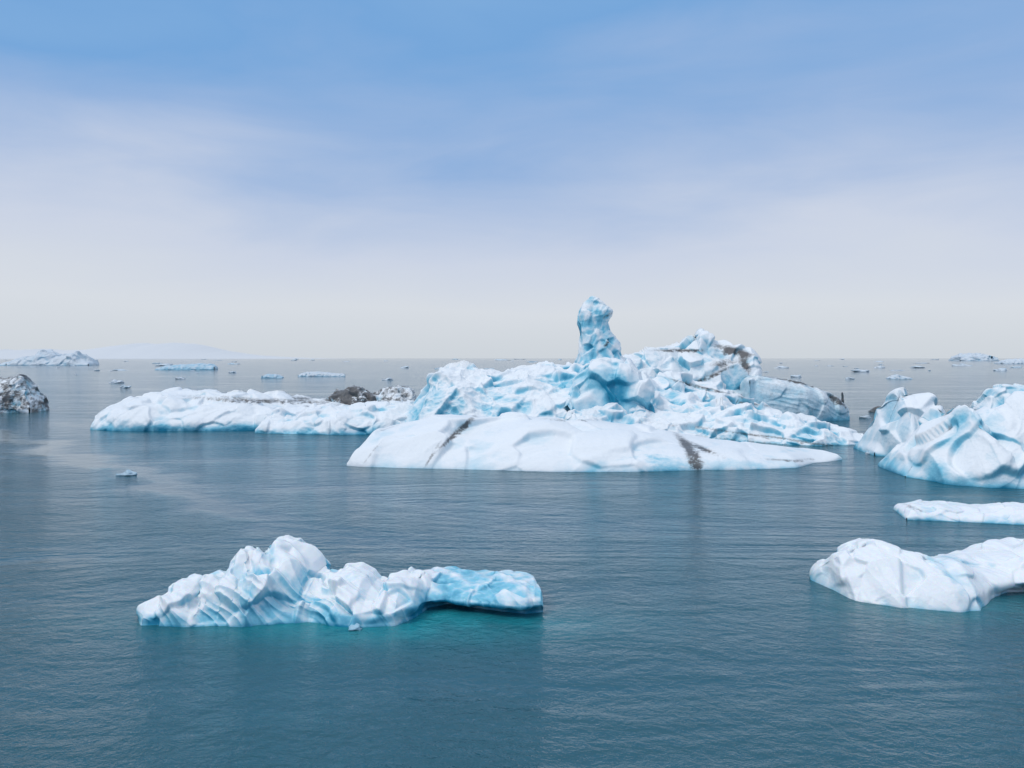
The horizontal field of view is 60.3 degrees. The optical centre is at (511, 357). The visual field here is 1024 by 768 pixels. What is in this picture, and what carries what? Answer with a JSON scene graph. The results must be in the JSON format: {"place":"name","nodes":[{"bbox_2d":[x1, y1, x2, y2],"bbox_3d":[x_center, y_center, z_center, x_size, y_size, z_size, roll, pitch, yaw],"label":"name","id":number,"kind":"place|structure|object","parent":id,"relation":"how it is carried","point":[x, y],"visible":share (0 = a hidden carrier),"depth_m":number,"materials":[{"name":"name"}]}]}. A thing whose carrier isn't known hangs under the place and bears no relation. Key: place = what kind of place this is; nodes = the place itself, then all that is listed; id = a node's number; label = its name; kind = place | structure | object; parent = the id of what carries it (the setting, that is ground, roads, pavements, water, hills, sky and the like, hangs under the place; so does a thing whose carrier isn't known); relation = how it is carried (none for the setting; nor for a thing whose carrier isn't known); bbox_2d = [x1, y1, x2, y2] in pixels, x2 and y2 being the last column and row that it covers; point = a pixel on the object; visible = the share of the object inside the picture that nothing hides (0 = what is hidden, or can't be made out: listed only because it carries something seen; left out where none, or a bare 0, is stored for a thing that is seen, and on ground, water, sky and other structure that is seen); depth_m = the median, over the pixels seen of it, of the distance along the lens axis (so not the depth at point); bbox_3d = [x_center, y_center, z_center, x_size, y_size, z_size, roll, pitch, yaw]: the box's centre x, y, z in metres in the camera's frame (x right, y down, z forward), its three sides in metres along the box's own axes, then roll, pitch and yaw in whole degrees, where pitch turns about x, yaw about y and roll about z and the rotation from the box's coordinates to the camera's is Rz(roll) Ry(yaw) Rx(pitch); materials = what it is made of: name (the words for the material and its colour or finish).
{"place":"outdoors","nodes":[
{"label":"outdoors","id":0,"kind":"place"},
{"bbox_2d":[0,343,333,358],"bbox_3d":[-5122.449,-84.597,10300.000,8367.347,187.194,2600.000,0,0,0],"label":"hills","id":1,"kind":"structure","parent":0,"point":[161,351],"depth_m":9453.42,"materials":[{"name":"white snow"}]},
{"bbox_2d":[0,358,1023,767],"bbox_3d":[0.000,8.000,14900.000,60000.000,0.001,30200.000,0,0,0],"label":"water","id":2,"kind":"structure","parent":0,"point":[694,618],"depth_m":27.51,"materials":[{"name":"blue liquid"}]},
{"bbox_2d":[0,374,49,412],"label":"iceberg","id":3,"kind":"object","parent":2,"relation":"on","point":[20,393],"visible":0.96,"depth_m":129.50,"materials":[{"name":"grey ice"}]},
{"bbox_2d":[0,349,98,365],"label":"iceberg","id":4,"kind":"object","parent":2,"relation":"on","point":[50,357],"visible":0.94,"depth_m":946.25,"materials":[{"name":"white ice"}]},
{"bbox_2d":[155,363,217,369],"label":"iceberg","id":5,"kind":"object","parent":2,"relation":"on","point":[200,366],"visible":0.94,"depth_m":589.91,"materials":[{"name":"white ice"}]},
{"bbox_2d":[90,385,416,434],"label":"iceberg","id":6,"kind":"object","parent":2,"relation":"on","point":[353,410],"visible":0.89,"depth_m":98.00,"materials":[{"name":"white ice"}]},
{"bbox_2d":[261,374,283,377],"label":"iceberg","id":7,"kind":"object","parent":2,"relation":"on","point":[272,376],"visible":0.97,"depth_m":353.56,"materials":[{"name":"white ice"}]},
{"bbox_2d":[298,371,345,376],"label":"iceberg","id":8,"kind":"object","parent":2,"relation":"on","point":[317,374],"visible":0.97,"depth_m":382.14,"materials":[{"name":"white ice"}]},
{"bbox_2d":[136,535,542,627],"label":"iceberg","id":9,"kind":"object","parent":2,"relation":"on","point":[286,579],"visible":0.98,"depth_m":27.18,"materials":[{"name":"white ice"}]},
{"bbox_2d":[57,358,1020,630],"bbox_3d":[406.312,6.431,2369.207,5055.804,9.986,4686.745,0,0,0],"label":"floating ice fragments","id":10,"kind":"object","parent":2,"relation":"on","point":[351,628],"visible":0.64,"depth_m":541.38,"materials":[{"name":"white ice"}]},
{"bbox_2d":[347,412,841,471],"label":"iceberg","id":11,"kind":"object","parent":2,"relation":"on","point":[512,441],"visible":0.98,"depth_m":65.29,"materials":[{"name":"white ice"}]},
{"bbox_2d":[395,296,863,445],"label":"iceberg","id":12,"kind":"object","parent":2,"relation":"on","point":[702,383],"visible":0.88,"depth_m":94.35,"materials":[{"name":"white ice"}]},
{"bbox_2d":[868,406,880,411],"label":"iceberg","id":13,"kind":"object","parent":2,"relation":"on","point":[874,409],"visible":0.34,"depth_m":129.78,"materials":[{"name":"grey ice"}]},
{"bbox_2d":[853,387,937,456],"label":"iceberg","id":14,"kind":"object","parent":2,"relation":"on","point":[899,412],"visible":0.61,"depth_m":71.37,"materials":[{"name":"white ice"}]},
{"bbox_2d":[886,374,911,378],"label":"iceberg","id":15,"kind":"object","parent":2,"relation":"on","point":[895,376],"visible":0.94,"depth_m":337.04,"materials":[{"name":"white ice"}]},
{"bbox_2d":[809,537,1023,611],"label":"iceberg","id":16,"kind":"object","parent":2,"relation":"on","point":[976,577],"visible":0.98,"depth_m":29.49,"materials":[{"name":"white ice"}]},
{"bbox_2d":[878,391,1023,488],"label":"iceberg","id":17,"kind":"object","parent":2,"relation":"on","point":[962,445],"visible":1,"depth_m":57.27,"materials":[{"name":"white ice"}]},
{"bbox_2d":[894,499,1023,524],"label":"iceberg","id":18,"kind":"object","parent":2,"relation":"on","point":[1011,513],"visible":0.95,"depth_m":43.61,"materials":[{"name":"white ice"}]},
{"bbox_2d":[949,353,998,360],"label":"iceberg","id":19,"kind":"object","parent":2,"relation":"on","point":[971,357],"visible":0.96,"depth_m":2364.29,"materials":[{"name":"white ice"}]},
{"bbox_2d":[969,383,1023,409],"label":"iceberg","id":20,"kind":"object","parent":2,"relation":"on","point":[996,395],"visible":0.45,"depth_m":116.66,"materials":[{"name":"white ice"}]},
{"bbox_2d":[994,358,1023,363],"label":"iceberg","id":21,"kind":"object","parent":2,"relation":"on","point":[1014,361],"visible":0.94,"depth_m":1183.05,"materials":[{"name":"white ice"}]},
{"bbox_2d":[0,0,1023,357],"label":"sky","id":22,"kind":"structure","parent":0,"point":[280,178],"materials":[{"name":"blue"}]}
]}

